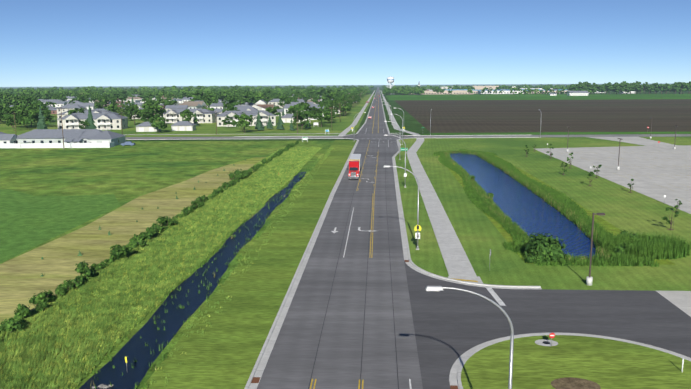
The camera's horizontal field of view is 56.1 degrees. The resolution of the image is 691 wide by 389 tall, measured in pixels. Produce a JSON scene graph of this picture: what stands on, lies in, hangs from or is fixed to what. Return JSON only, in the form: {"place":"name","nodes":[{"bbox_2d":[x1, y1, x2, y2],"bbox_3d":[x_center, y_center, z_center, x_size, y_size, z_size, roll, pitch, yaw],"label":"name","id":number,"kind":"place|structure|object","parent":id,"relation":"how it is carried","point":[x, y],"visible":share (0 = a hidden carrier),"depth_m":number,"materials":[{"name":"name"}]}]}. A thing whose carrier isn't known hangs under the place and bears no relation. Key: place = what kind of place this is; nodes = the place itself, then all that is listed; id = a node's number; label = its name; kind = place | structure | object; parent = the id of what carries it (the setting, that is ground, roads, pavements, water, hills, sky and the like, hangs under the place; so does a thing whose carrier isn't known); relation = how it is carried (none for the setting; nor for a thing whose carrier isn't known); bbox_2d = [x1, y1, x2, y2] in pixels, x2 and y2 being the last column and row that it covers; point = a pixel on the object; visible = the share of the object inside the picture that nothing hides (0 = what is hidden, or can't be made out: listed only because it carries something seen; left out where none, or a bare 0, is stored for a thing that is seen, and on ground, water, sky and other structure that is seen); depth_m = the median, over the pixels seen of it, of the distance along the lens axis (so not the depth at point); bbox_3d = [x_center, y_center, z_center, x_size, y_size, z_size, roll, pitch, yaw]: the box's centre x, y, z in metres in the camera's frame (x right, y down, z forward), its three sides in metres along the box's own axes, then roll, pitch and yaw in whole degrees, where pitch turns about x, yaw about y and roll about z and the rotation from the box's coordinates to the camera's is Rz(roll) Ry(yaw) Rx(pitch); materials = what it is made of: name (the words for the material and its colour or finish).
{"place":"outdoors","nodes":[
{"label":"outdoors","id":0,"kind":"place"},
{"bbox_2d":[79,172,305,388],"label":"ditch water","id":1,"kind":"structure","parent":0,"point":[175,317],"depth_m":63.73,"materials":[{"name":"blue liquid"}]},
{"bbox_2d":[0,0,690,86],"label":"sky","id":2,"kind":"structure","parent":0,"point":[44,43],"materials":[{"name":"blue"}]},
{"bbox_2d":[2,83,690,140],"bbox_3d":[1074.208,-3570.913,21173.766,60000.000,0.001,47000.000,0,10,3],"label":"ground","id":3,"kind":"structure","parent":0,"point":[411,124],"depth_m":539.42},
{"bbox_2d":[92,384,113,387],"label":"rocks","id":4,"kind":"object","parent":3,"relation":"on","point":[102,386],"visible":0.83,"depth_m":48.36,"materials":[{"name":"stone"}]},
{"bbox_2d":[0,93,356,147],"bbox_3d":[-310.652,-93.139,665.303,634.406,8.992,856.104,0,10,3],"label":"houses","id":5,"kind":"structure","parent":3,"relation":"on","point":[74,135],"depth_m":334.39,"materials":[{"name":"beige"}]},
{"bbox_2d":[0,86,370,132],"bbox_3d":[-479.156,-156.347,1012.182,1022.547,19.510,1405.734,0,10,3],"label":"neighbourhood trees","id":6,"kind":"object","parent":3,"relation":"on","point":[24,101],"visible":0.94,"depth_m":554.36,"materials":[{"name":"green plant"}]},
{"bbox_2d":[128,90,482,283],"bbox_3d":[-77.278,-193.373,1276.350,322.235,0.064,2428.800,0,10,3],"label":"sidewalks","id":7,"kind":"structure","parent":3,"relation":"on","point":[456,261],"depth_m":108.43,"materials":[{"name":"concrete"}]},
{"bbox_2d":[0,140,640,332],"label":"hedge shrubs","id":8,"kind":"object","parent":3,"relation":"on","point":[542,247],"visible":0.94,"depth_m":82.17,"materials":[{"name":"green plant"}]},
{"bbox_2d":[7,92,661,149],"bbox_3d":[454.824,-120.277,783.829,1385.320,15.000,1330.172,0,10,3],"label":"utility poles","id":9,"kind":"object","parent":3,"relation":"on","point":[61,114],"visible":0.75,"depth_m":290.66,"materials":[{"name":"brown wood"}]},
{"bbox_2d":[0,94,690,388],"bbox_3d":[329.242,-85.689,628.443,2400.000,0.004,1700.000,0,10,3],"label":"grass zones","id":10,"kind":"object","parent":3,"relation":"on","point":[59,207],"depth_m":120.97,"materials":[{"name":"green plant"}]},
{"bbox_2d":[121,141,134,145],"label":"parked car","id":11,"kind":"object","parent":10,"relation":"on","point":[127,143],"visible":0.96,"depth_m":243.09,"materials":[{"name":"blue metal"}]},
{"bbox_2d":[40,159,245,276],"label":"young spruces","id":12,"kind":"object","parent":10,"relation":"on","point":[79,253],"visible":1,"depth_m":101.40,"materials":[{"name":"green plant"}]},
{"bbox_2d":[0,146,333,388],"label":"rank grass","id":13,"kind":"structure","parent":10,"relation":"on","point":[23,357],"depth_m":70.00,"materials":[{"name":"green plant"}]},
{"bbox_2d":[86,149,690,388],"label":"reeds","id":14,"kind":"object","parent":10,"relation":"on","point":[647,248],"visible":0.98,"depth_m":93.90,"materials":[{"name":"green plant"}]},
{"bbox_2d":[525,144,681,229],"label":"young trees","id":15,"kind":"object","parent":10,"relation":"on","point":[630,186],"visible":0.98,"depth_m":142.53,"materials":[{"name":"green plant"}]},
{"bbox_2d":[0,81,690,95],"bbox_3d":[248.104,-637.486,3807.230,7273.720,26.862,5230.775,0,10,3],"label":"distant trees","id":16,"kind":"object","parent":3,"relation":"on","point":[637,86],"visible":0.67,"depth_m":1348.32,"materials":[{"name":"green plant"}]},
{"bbox_2d":[125,99,683,388],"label":"street furniture","id":17,"kind":"object","parent":3,"relation":"on","point":[589,278],"visible":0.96,"depth_m":72.03,"materials":[{"name":"silver metal"}]},
{"bbox_2d":[125,87,690,388],"bbox_3d":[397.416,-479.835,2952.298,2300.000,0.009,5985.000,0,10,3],"label":"carriageways","id":18,"kind":"structure","parent":3,"relation":"on","point":[437,334],"depth_m":64.16,"materials":[{"name":"grey asphalt"}]},
{"bbox_2d":[308,140,398,388],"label":"road seams","id":19,"kind":"object","parent":18,"relation":"on","point":[365,293],"visible":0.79,"depth_m":66.92,"materials":[{"name":"grey"}]},
{"bbox_2d":[347,154,360,179],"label":"semi truck","id":20,"kind":"object","parent":18,"relation":"on","point":[354,165],"visible":0.98,"depth_m":154.81,"materials":[{"name":"red paint"}]},
{"bbox_2d":[310,92,505,388],"bbox_3d":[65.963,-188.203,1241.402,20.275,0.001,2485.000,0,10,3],"label":"road markings","id":21,"kind":"object","parent":18,"relation":"on","point":[496,297],"visible":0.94,"depth_m":95.65,"materials":[{"name":"white paint"}]},
{"bbox_2d":[126,90,690,388],"bbox_3d":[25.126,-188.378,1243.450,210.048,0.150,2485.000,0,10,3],"label":"curb","id":22,"kind":"object","parent":18,"relation":"on","point":[253,381],"visible":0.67,"depth_m":71.51,"materials":[{"name":"concrete"}]},
{"bbox_2d":[408,82,634,95],"bbox_3d":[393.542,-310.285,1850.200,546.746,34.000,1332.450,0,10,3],"label":"town buildings","id":23,"kind":"structure","parent":3,"relation":"on","point":[508,91],"depth_m":1463.91,"materials":[{"name":"beige"}]},
{"bbox_2d":[461,335,690,388],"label":"island turf","id":24,"kind":"structure","parent":3,"relation":"on","point":[569,362],"depth_m":51.27,"materials":[{"name":"green plant"}]},
{"bbox_2d":[536,137,690,316],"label":"parking lot","id":25,"kind":"structure","parent":3,"relation":"on","point":[645,182],"depth_m":173.49,"materials":[{"name":"concrete"}]},
{"bbox_2d":[387,76,393,88],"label":"water tower","id":26,"kind":"structure","parent":0,"point":[390,80],"depth_m":1468.47,"materials":[{"name":"white metal"}]},
{"bbox_2d":[450,153,597,257],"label":"pond water","id":27,"kind":"structure","parent":0,"point":[523,207],"depth_m":117.81,"materials":[{"name":"blue liquid"}]}
]}

